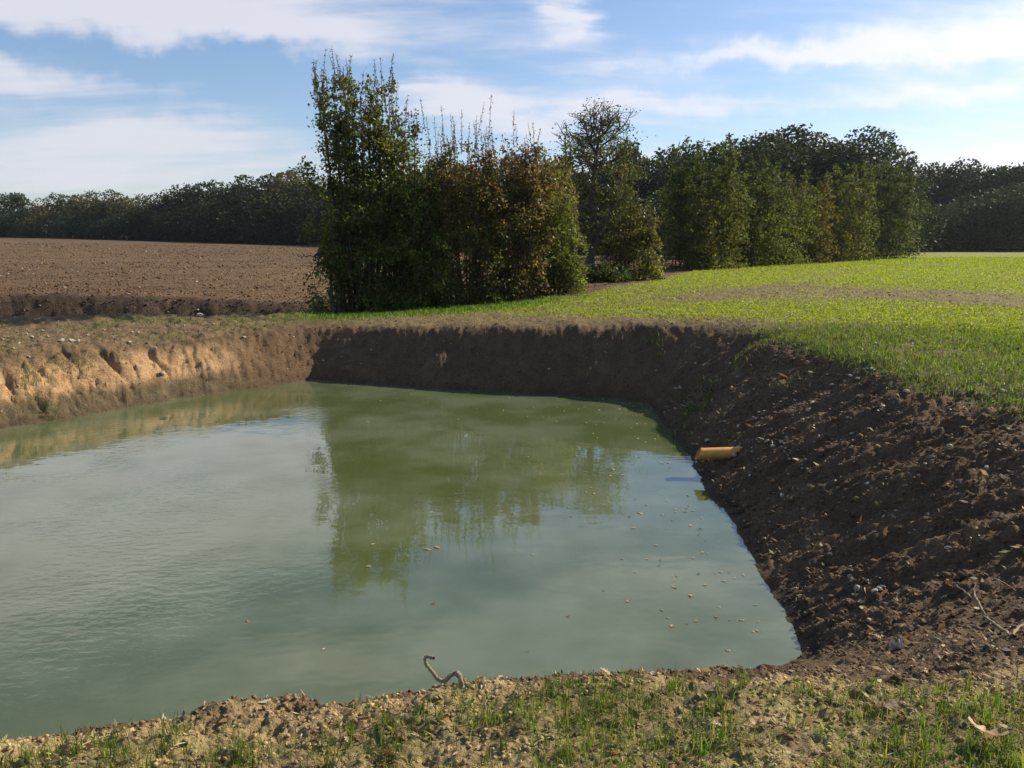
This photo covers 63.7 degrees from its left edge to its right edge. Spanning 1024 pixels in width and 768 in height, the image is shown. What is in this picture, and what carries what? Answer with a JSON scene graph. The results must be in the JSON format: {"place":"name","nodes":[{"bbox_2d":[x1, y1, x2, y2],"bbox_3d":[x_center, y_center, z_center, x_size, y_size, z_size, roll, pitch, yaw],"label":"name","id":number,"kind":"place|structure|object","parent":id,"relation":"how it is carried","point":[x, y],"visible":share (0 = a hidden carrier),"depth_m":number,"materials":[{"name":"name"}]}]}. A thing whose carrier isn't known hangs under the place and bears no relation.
{"place":"outdoors","nodes":[
{"label":"outdoors","id":0,"kind":"place"},
{"bbox_2d":[0,380,801,740],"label":"water","id":1,"kind":"structure","parent":0,"point":[154,556],"depth_m":6.94,"materials":[{"name":"liquid"}]},
{"bbox_2d":[0,237,938,316],"bbox_3d":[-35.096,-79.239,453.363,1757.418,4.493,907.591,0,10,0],"label":"ploughed field","id":2,"kind":"structure","parent":0,"point":[9,304],"depth_m":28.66,"materials":[{"name":"soil"}]},
{"bbox_2d":[0,192,31,227],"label":"woodland tree","id":3,"kind":"object","parent":2,"relation":"on","point":[12,201],"visible":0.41,"depth_m":186.44,"materials":[{"name":"green plant"}]},
{"bbox_2d":[0,210,38,237],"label":"woodland tree","id":4,"kind":"object","parent":2,"relation":"on","point":[9,219],"visible":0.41,"depth_m":178.54,"materials":[{"name":"green plant"}]},
{"bbox_2d":[5,223,36,237],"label":"woodland tree","id":5,"kind":"object","parent":2,"relation":"on","point":[16,236],"visible":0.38,"depth_m":176.17,"materials":[{"name":"green plant"}]},
{"bbox_2d":[12,206,79,237],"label":"woodland tree","id":6,"kind":"object","parent":2,"relation":"on","point":[38,223],"visible":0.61,"depth_m":172.75,"materials":[{"name":"green plant"}]},
{"bbox_2d":[29,192,82,227],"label":"woodland tree","id":7,"kind":"object","parent":2,"relation":"on","point":[59,201],"visible":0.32,"depth_m":180.54,"materials":[{"name":"green plant"}]},
{"bbox_2d":[39,220,81,238],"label":"woodland tree","id":8,"kind":"object","parent":2,"relation":"on","point":[53,233],"visible":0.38,"depth_m":171.44,"materials":[{"name":"green plant"}]},
{"bbox_2d":[52,211,103,238],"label":"woodland tree","id":9,"kind":"object","parent":2,"relation":"on","point":[73,226],"visible":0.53,"depth_m":168.29,"materials":[{"name":"green plant"}]},
{"bbox_2d":[58,190,112,230],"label":"woodland tree","id":10,"kind":"object","parent":2,"relation":"on","point":[72,208],"visible":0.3,"depth_m":174.29,"materials":[{"name":"green plant"}]},
{"bbox_2d":[74,220,120,238],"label":"woodland tree","id":11,"kind":"object","parent":2,"relation":"on","point":[87,235],"visible":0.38,"depth_m":166.80,"materials":[{"name":"green plant"}]},
{"bbox_2d":[74,189,141,225],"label":"woodland tree","id":12,"kind":"object","parent":2,"relation":"on","point":[107,205],"visible":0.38,"depth_m":171.82,"materials":[{"name":"green plant"}]},
{"bbox_2d":[89,214,134,239],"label":"woodland tree","id":13,"kind":"object","parent":2,"relation":"on","point":[102,234],"visible":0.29,"depth_m":163.63,"materials":[{"name":"green plant"}]},
{"bbox_2d":[98,207,160,240],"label":"woodland tree","id":14,"kind":"object","parent":2,"relation":"on","point":[115,228],"visible":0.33,"depth_m":158.97,"materials":[{"name":"green plant"}]},
{"bbox_2d":[107,193,151,218],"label":"woodland tree","id":15,"kind":"object","parent":2,"relation":"on","point":[131,204],"visible":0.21,"depth_m":167.86,"materials":[{"name":"green plant"}]},
{"bbox_2d":[107,205,177,240],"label":"woodland tree","id":16,"kind":"object","parent":2,"relation":"on","point":[143,219],"visible":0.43,"depth_m":158.33,"materials":[{"name":"green plant"}]},
{"bbox_2d":[133,220,181,240],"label":"woodland tree","id":17,"kind":"object","parent":2,"relation":"on","point":[151,229],"visible":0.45,"depth_m":156.05,"materials":[{"name":"green plant"}]},
{"bbox_2d":[143,194,177,238],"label":"woodland tree","id":18,"kind":"object","parent":2,"relation":"on","point":[150,207],"visible":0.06,"depth_m":164.37,"materials":[{"name":"green plant"}]},
{"bbox_2d":[144,182,208,226],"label":"woodland tree","id":19,"kind":"object","parent":2,"relation":"on","point":[181,196],"visible":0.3,"depth_m":159.79,"materials":[{"name":"green plant"}]},
{"bbox_2d":[146,206,208,241],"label":"woodland tree","id":20,"kind":"object","parent":2,"relation":"on","point":[174,229],"visible":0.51,"depth_m":153.43,"materials":[{"name":"green plant"}]},
{"bbox_2d":[178,220,214,241],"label":"woodland tree","id":21,"kind":"object","parent":2,"relation":"on","point":[192,237],"visible":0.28,"depth_m":151.47,"materials":[{"name":"green plant"}]},
{"bbox_2d":[173,180,239,224],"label":"woodland tree","id":22,"kind":"object","parent":2,"relation":"on","point":[206,195],"visible":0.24,"depth_m":156.99,"materials":[{"name":"green plant"}]},
{"bbox_2d":[181,198,246,242],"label":"woodland tree","id":23,"kind":"object","parent":2,"relation":"on","point":[207,212],"visible":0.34,"depth_m":147.11,"materials":[{"name":"green plant"}]},
{"bbox_2d":[206,179,263,224],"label":"woodland tree","id":24,"kind":"object","parent":2,"relation":"on","point":[212,197],"visible":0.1,"depth_m":153.20,"materials":[{"name":"green plant"}]},
{"bbox_2d":[202,201,271,242],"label":"woodland tree","id":25,"kind":"object","parent":2,"relation":"on","point":[229,213],"visible":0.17,"depth_m":143.76,"materials":[{"name":"green plant"}]},
{"bbox_2d":[204,199,289,243],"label":"woodland tree","id":26,"kind":"object","parent":2,"relation":"on","point":[229,236],"visible":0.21,"depth_m":140.80,"materials":[{"name":"green plant"}]},
{"bbox_2d":[224,170,297,211],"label":"woodland tree","id":27,"kind":"object","parent":2,"relation":"on","point":[262,183],"visible":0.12,"depth_m":144.63,"materials":[{"name":"green plant"}]},
{"bbox_2d":[232,184,319,244],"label":"woodland tree","id":28,"kind":"object","parent":2,"relation":"on","point":[282,209],"visible":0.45,"depth_m":134.95,"materials":[{"name":"green plant"}]},
{"bbox_2d":[252,166,326,216],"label":"woodland tree","id":29,"kind":"object","parent":2,"relation":"on","point":[292,172],"visible":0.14,"depth_m":139.87,"materials":[{"name":"green plant"}]},
{"bbox_2d":[268,213,321,244],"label":"woodland tree","id":30,"kind":"object","parent":2,"relation":"on","point":[292,242],"visible":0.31,"depth_m":133.17,"materials":[{"name":"green plant"}]},
{"bbox_2d":[280,199,329,244],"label":"woodland tree","id":31,"kind":"object","parent":2,"relation":"on","point":[305,213],"visible":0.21,"depth_m":130.34,"materials":[{"name":"green plant"}]},
{"bbox_2d":[286,177,348,220],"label":"woodland tree","id":32,"kind":"object","parent":2,"relation":"on","point":[317,192],"visible":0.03,"depth_m":136.59,"materials":[{"name":"green plant"}]},
{"bbox_2d":[299,205,340,245],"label":"woodland tree","id":33,"kind":"object","parent":2,"relation":"on","point":[317,234],"visible":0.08,"depth_m":128.10,"materials":[{"name":"green plant"}]},
{"bbox_2d":[300,175,386,314],"bbox_3d":[-4.008,-3.175,19.963,2.037,3.604,2.033,0,10,0],"label":"hedge shrub","id":34,"kind":"object","parent":2,"relation":"on","point":[337,273],"visible":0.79,"depth_m":19.76,"materials":[{"name":"green plant"}]},
{"bbox_2d":[294,49,413,312],"bbox_3d":[-3.720,-4.780,20.113,2.886,6.333,2.125,0,10,0],"label":"hedge tree","id":35,"kind":"object","parent":2,"relation":"on","point":[346,151],"visible":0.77,"depth_m":19.65,"materials":[{"name":"green plant"}]},
{"bbox_2d":[413,96,510,305],"bbox_3d":[-1.227,-4.443,20.516,2.465,5.068,1.977,0,10,0],"label":"hedge shrub","id":36,"kind":"object","parent":2,"relation":"on","point":[472,188],"visible":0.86,"depth_m":20.23,"materials":[{"name":"green plant"}]},
{"bbox_2d":[423,158,504,200],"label":"woodland tree","id":37,"kind":"object","parent":2,"relation":"on","point":[459,164],"visible":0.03,"depth_m":112.62,"materials":[{"name":"green plant"}]},
{"bbox_2d":[459,157,520,203],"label":"woodland tree","id":38,"kind":"object","parent":2,"relation":"on","point":[499,174],"visible":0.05,"depth_m":108.86,"materials":[{"name":"green plant"}]},
{"bbox_2d":[473,113,555,302],"bbox_3d":[0.010,-4.404,20.942,2.274,4.677,2.001,0,10,0],"label":"hedge shrub","id":39,"kind":"object","parent":2,"relation":"on","point":[518,203],"visible":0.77,"depth_m":20.69,"materials":[{"name":"green plant"}]},
{"bbox_2d":[526,139,579,288],"bbox_3d":[1.152,-4.763,23.513,1.650,4.281,1.700,0,10,0],"label":"hedge shrub","id":40,"kind":"object","parent":2,"relation":"on","point":[565,165],"visible":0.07,"depth_m":23.11,"materials":[{"name":"green plant"}]},
{"bbox_2d":[518,143,592,294],"bbox_3d":[1.063,-4.281,21.707,2.035,3.968,2.131,0,10,0],"label":"hedge shrub","id":41,"kind":"object","parent":2,"relation":"on","point":[569,276],"visible":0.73,"depth_m":21.34,"materials":[{"name":"green plant"}]},
{"bbox_2d":[540,154,590,194],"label":"woodland tree","id":42,"kind":"object","parent":2,"relation":"on","point":[558,156],"visible":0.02,"depth_m":105.52,"materials":[{"name":"green plant"}]},
{"bbox_2d":[528,198,625,254],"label":"woodland tree","id":43,"kind":"object","parent":2,"relation":"on","point":[583,219],"visible":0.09,"depth_m":96.34,"materials":[{"name":"green plant"}]},
{"bbox_2d":[573,159,632,209],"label":"woodland tree","id":44,"kind":"object","parent":2,"relation":"on","point":[599,173],"visible":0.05,"depth_m":104.17,"materials":[{"name":"green plant"}]},
{"bbox_2d":[577,259,633,282],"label":"hedge shrub","id":45,"kind":"object","parent":2,"relation":"on","point":[599,273],"visible":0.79,"depth_m":26.08,"materials":[{"name":"green plant"}]},
{"bbox_2d":[537,97,684,282],"bbox_3d":[2.649,-6.215,26.537,5.307,6.026,4.224,-8,13,-39],"label":"gnarled tree","id":46,"kind":"object","parent":2,"relation":"on","point":[593,150],"visible":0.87,"depth_m":26.23,"materials":[{"name":"green plant"}]},
{"bbox_2d":[576,194,646,254],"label":"woodland tree","id":47,"kind":"object","parent":2,"relation":"on","point":[599,214],"visible":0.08,"depth_m":95.36,"materials":[{"name":"green plant"}]},
{"bbox_2d":[591,141,667,212],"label":"woodland tree","id":48,"kind":"object","parent":2,"relation":"on","point":[633,161],"visible":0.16,"depth_m":101.87,"materials":[{"name":"green plant"}]},
{"bbox_2d":[595,175,666,280],"bbox_3d":[3.897,-5.186,27.130,2.373,3.652,1.728,0,10,0],"label":"hedge shrub","id":49,"kind":"object","parent":2,"relation":"on","point":[622,251],"visible":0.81,"depth_m":26.93,"materials":[{"name":"green plant"}]},
{"bbox_2d":[607,200,677,255],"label":"woodland tree","id":50,"kind":"object","parent":2,"relation":"on","point":[646,225],"visible":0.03,"depth_m":94.04,"materials":[{"name":"green plant"}]},
{"bbox_2d":[622,144,679,207],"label":"woodland tree","id":51,"kind":"object","parent":2,"relation":"on","point":[655,185],"visible":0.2,"depth_m":100.36,"materials":[{"name":"green plant"}]},
{"bbox_2d":[628,193,683,248],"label":"woodland tree","id":52,"kind":"object","parent":2,"relation":"on","point":[652,199],"visible":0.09,"depth_m":93.77,"materials":[{"name":"green plant"}]},
{"bbox_2d":[644,184,757,258],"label":"woodland tree","id":53,"kind":"object","parent":2,"relation":"on","point":[667,228],"visible":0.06,"depth_m":73.89,"materials":[{"name":"green plant"}]},
{"bbox_2d":[657,140,782,230],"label":"woodland tree","id":54,"kind":"object","parent":2,"relation":"on","point":[670,157],"visible":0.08,"depth_m":79.40,"materials":[{"name":"green plant"}]},
{"bbox_2d":[713,133,830,198],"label":"woodland tree","id":55,"kind":"object","parent":2,"relation":"on","point":[743,160],"visible":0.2,"depth_m":74.83,"materials":[{"name":"green plant"}]},
{"bbox_2d":[727,123,854,195],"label":"woodland tree","id":56,"kind":"object","parent":2,"relation":"on","point":[802,136],"visible":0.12,"depth_m":78.63,"materials":[{"name":"green plant"}]},
{"bbox_2d":[782,139,893,196],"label":"woodland tree","id":57,"kind":"object","parent":2,"relation":"on","point":[824,156],"visible":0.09,"depth_m":76.70,"materials":[{"name":"green plant"}]},
{"bbox_2d":[808,125,934,248],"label":"woodland tree","id":58,"kind":"object","parent":2,"relation":"on","point":[859,154],"visible":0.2,"depth_m":74.64,"materials":[{"name":"green plant"}]},
{"bbox_2d":[837,197,918,253],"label":"woodland tree","id":59,"kind":"object","parent":2,"relation":"on","point":[892,234],"depth_m":72.65,"materials":[{"name":"green plant"}]},
{"bbox_2d":[856,183,950,254],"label":"woodland tree","id":60,"kind":"object","parent":2,"relation":"on","point":[927,229],"visible":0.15,"depth_m":72.13,"materials":[{"name":"green plant"}]},
{"bbox_2d":[880,165,933,240],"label":"woodland tree","id":61,"kind":"object","parent":2,"relation":"on","point":[928,185],"visible":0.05,"depth_m":77.35,"materials":[{"name":"green plant"}]},
{"bbox_2d":[889,206,967,251],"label":"woodland tree","id":62,"kind":"object","parent":2,"relation":"on","point":[938,237],"visible":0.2,"depth_m":95.31,"materials":[{"name":"green plant"}]},
{"bbox_2d":[907,161,952,210],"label":"woodland tree","id":63,"kind":"object","parent":2,"relation":"on","point":[939,180],"visible":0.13,"depth_m":105.41,"materials":[{"name":"green plant"}]},
{"bbox_2d":[917,165,979,213],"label":"woodland tree","id":64,"kind":"object","parent":2,"relation":"on","point":[936,195],"visible":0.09,"depth_m":105.43,"materials":[{"name":"green plant"}]},
{"bbox_2d":[930,168,1010,213],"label":"woodland tree","id":65,"kind":"object","parent":2,"relation":"on","point":[951,178],"visible":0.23,"depth_m":103.85,"materials":[{"name":"green plant"}]},
{"bbox_2d":[0,300,1023,767],"bbox_3d":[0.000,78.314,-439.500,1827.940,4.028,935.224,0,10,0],"label":"ground","id":66,"kind":"structure","parent":0,"point":[190,366],"depth_m":7.08,"materials":[{"name":"soil"}]},
{"bbox_2d":[0,310,353,351],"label":"grass","id":67,"kind":"structure","parent":66,"relation":"on","point":[100,335],"depth_m":16.82,"materials":[{"name":"plant"}]},
{"bbox_2d":[359,90,449,309],"bbox_3d":[-2.629,-4.593,20.447,2.222,5.507,2.175,0,10,0],"label":"hedge tree","id":68,"kind":"object","parent":66,"relation":"on","point":[405,154],"visible":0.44,"depth_m":20.12,"materials":[{"name":"green plant"}]},
{"bbox_2d":[356,173,453,311],"bbox_3d":[-2.591,-3.552,20.304,2.402,3.580,1.944,0,10,0],"label":"hedge shrub","id":69,"kind":"object","parent":66,"relation":"on","point":[400,262],"visible":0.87,"depth_m":19.97,"materials":[{"name":"green plant"}]},
{"bbox_2d":[264,290,601,323],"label":"grass","id":70,"kind":"structure","parent":66,"relation":"on","point":[452,309],"depth_m":18.60,"materials":[{"name":"plant"}]},
{"bbox_2d":[0,315,871,440],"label":"grass","id":71,"kind":"structure","parent":66,"relation":"on","point":[704,403],"depth_m":11.96,"materials":[{"name":"plant"}]},
{"bbox_2d":[423,655,464,689],"bbox_3d":[-0.247,1.075,3.089,0.187,0.113,0.055,6,11,30],"label":"root","id":72,"kind":"object","parent":66,"relation":"on","point":[457,674],"visible":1,"depth_m":3.09,"materials":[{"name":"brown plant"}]},
{"bbox_2d":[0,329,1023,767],"bbox_3d":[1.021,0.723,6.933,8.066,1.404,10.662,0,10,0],"label":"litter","id":73,"kind":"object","parent":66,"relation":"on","point":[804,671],"visible":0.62,"depth_m":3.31,"materials":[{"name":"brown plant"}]},
{"bbox_2d":[0,294,1023,646],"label":"grit","id":74,"kind":"object","parent":66,"relation":"on","point":[740,448],"visible":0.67,"depth_m":8.04,"materials":[{"name":"stone"}]},
{"bbox_2d":[0,281,1023,767],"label":"clods","id":75,"kind":"object","parent":66,"relation":"on","point":[800,631],"visible":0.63,"depth_m":4.86,"materials":[{"name":"soil"}]},
{"bbox_2d":[695,447,741,459],"bbox_3d":[2.532,0.765,9.194,0.961,0.172,0.128,1,10,3],"label":"drainage pipe","id":76,"kind":"object","parent":66,"relation":"on","point":[716,453],"visible":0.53,"depth_m":9.16,"materials":[{"name":"orange plastic"}]},
{"bbox_2d":[878,694,900,709],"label":"oak leaf","id":77,"kind":"object","parent":66,"relation":"on","point":[891,703],"visible":0.95,"depth_m":2.98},
{"bbox_2d":[888,638,903,650],"bbox_3d":[2.036,1.382,4.369,0.074,0.075,0.036,2,10,12],"label":"scrap","id":78,"kind":"object","parent":66,"relation":"on","point":[895,645],"visible":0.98,"depth_m":4.36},
{"bbox_2d":[943,581,1016,636],"bbox_3d":[2.450,1.215,4.366,0.213,0.286,1.070,4,11,22],"label":"branch","id":79,"kind":"object","parent":66,"relation":"on","point":[984,615],"visible":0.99,"depth_m":4.49,"materials":[{"name":"brown plant"}]},
{"bbox_2d":[968,716,1023,735],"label":"oak leaf","id":80,"kind":"object","parent":66,"relation":"on","point":[983,728],"visible":1,"depth_m":2.71,"materials":[{"name":"plant"}]},
{"bbox_2d":[0,665,1023,767],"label":"grass","id":81,"kind":"structure","parent":0,"point":[350,728],"depth_m":2.81,"materials":[{"name":"plant"}]},
{"bbox_2d":[0,0,1023,236],"label":"sky","id":82,"kind":"structure","parent":0,"point":[127,97],"materials":[{"name":"blue"}]},
{"bbox_2d":[513,251,1023,385],"bbox_3d":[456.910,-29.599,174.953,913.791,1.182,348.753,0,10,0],"label":"crop field","id":83,"kind":"structure","parent":0,"point":[958,254],"depth_m":18.58,"materials":[{"name":"plant"}]},
{"bbox_2d":[679,183,721,270],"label":"hedge shrub","id":84,"kind":"object","parent":83,"relation":"on","point":[702,249],"visible":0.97,"depth_m":34.71,"materials":[{"name":"green plant"}]},
{"bbox_2d":[656,133,756,269],"bbox_3d":[8.414,-7.939,36.093,4.308,5.994,3.008,0,10,0],"label":"hedge tree","id":85,"kind":"object","parent":83,"relation":"on","point":[682,183],"visible":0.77,"depth_m":35.77,"materials":[{"name":"green plant"}]},
{"bbox_2d":[408,256,1023,383],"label":"crop seedlings","id":86,"kind":"object","parent":83,"relation":"on","point":[766,269],"visible":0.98,"depth_m":19.01,"materials":[{"name":"green plant"}]},
{"bbox_2d":[723,210,765,266],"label":"hedge shrub","id":87,"kind":"object","parent":83,"relation":"on","point":[753,253],"visible":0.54,"depth_m":38.11,"materials":[{"name":"green plant"}]},
{"bbox_2d":[699,151,801,266],"bbox_3d":[11.189,-8.237,39.267,4.792,5.505,2.942,0,10,0],"label":"hedge tree","id":88,"kind":"object","parent":83,"relation":"on","point":[771,242],"visible":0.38,"depth_m":38.73,"materials":[{"name":"green plant"}]},
{"bbox_2d":[742,159,823,264],"bbox_3d":[13.524,-8.684,42.020,4.246,5.450,3.016,0,10,0],"label":"hedge tree","id":89,"kind":"object","parent":83,"relation":"on","point":[804,211],"visible":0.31,"depth_m":41.67,"materials":[{"name":"green plant"}]},
{"bbox_2d":[769,208,801,264],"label":"hedge shrub","id":90,"kind":"object","parent":83,"relation":"on","point":[792,237],"visible":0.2,"depth_m":42.01,"materials":[{"name":"green plant"}]},
{"bbox_2d":[769,175,842,262],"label":"hedge tree","id":91,"kind":"object","parent":83,"relation":"on","point":[827,205],"visible":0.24,"depth_m":44.56,"materials":[{"name":"green plant"}]},
{"bbox_2d":[821,215,854,261],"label":"hedge shrub","id":92,"kind":"object","parent":83,"relation":"on","point":[841,234],"visible":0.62,"depth_m":47.59,"materials":[{"name":"green plant"}]},
{"bbox_2d":[800,162,885,261],"bbox_3d":[19.292,-10.203,49.292,4.987,5.882,3.611,0,10,0],"label":"hedge tree","id":93,"kind":"object","parent":83,"relation":"on","point":[849,204],"visible":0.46,"depth_m":48.49,"materials":[{"name":"green plant"}]},
{"bbox_2d":[831,156,929,259],"bbox_3d":[24.738,-11.844,55.819,5.863,6.984,3.920,0,10,0],"label":"hedge tree","id":94,"kind":"object","parent":83,"relation":"on","point":[896,225],"visible":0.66,"depth_m":55.30,"materials":[{"name":"green plant"}]},
{"bbox_2d":[912,197,965,251],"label":"woodland tree","id":95,"kind":"object","parent":83,"relation":"on","point":[945,215],"visible":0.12,"depth_m":95.50,"materials":[{"name":"green plant"}]},
{"bbox_2d":[917,201,1010,251],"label":"woodland tree","id":96,"kind":"object","parent":83,"relation":"on","point":[961,220],"visible":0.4,"depth_m":95.10,"materials":[{"name":"green plant"}]},
{"bbox_2d":[938,215,1000,251],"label":"woodland tree","id":97,"kind":"object","parent":83,"relation":"on","point":[969,246],"visible":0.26,"depth_m":96.21,"materials":[{"name":"green plant"}]},
{"bbox_2d":[939,157,1021,220],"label":"woodland tree","id":98,"kind":"object","parent":83,"relation":"on","point":[968,171],"visible":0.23,"depth_m":103.99,"materials":[{"name":"green plant"}]},
{"bbox_2d":[942,182,1023,251],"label":"woodland tree","id":99,"kind":"object","parent":83,"relation":"on","point":[1020,197],"visible":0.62,"depth_m":94.60,"materials":[{"name":"green plant"}]},
{"bbox_2d":[956,201,1023,250],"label":"woodland tree","id":100,"kind":"object","parent":83,"relation":"on","point":[997,211],"visible":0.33,"depth_m":94.83,"materials":[{"name":"green plant"}]},
{"bbox_2d":[957,164,1023,249],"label":"woodland tree","id":101,"kind":"object","parent":83,"relation":"on","point":[1018,171],"visible":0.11,"depth_m":103.88,"materials":[{"name":"green plant"}]},
{"bbox_2d":[972,186,1023,250],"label":"woodland tree","id":102,"kind":"object","parent":83,"relation":"on","point":[1010,209],"visible":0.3,"depth_m":94.92,"materials":[{"name":"green plant"}]},
{"bbox_2d":[977,162,1023,201],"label":"woodland tree","id":103,"kind":"object","parent":83,"relation":"on","point":[1011,173],"visible":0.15,"depth_m":103.68,"materials":[{"name":"green plant"}]},
{"bbox_2d":[988,213,1023,250],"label":"woodland tree","id":104,"kind":"object","parent":83,"relation":"on","point":[1011,237],"visible":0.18,"depth_m":95.26,"materials":[{"name":"green plant"}]},
{"bbox_2d":[708,319,1023,424],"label":"grass","id":105,"kind":"structure","parent":0,"point":[874,337],"depth_m":9.68,"materials":[{"name":"plant"}]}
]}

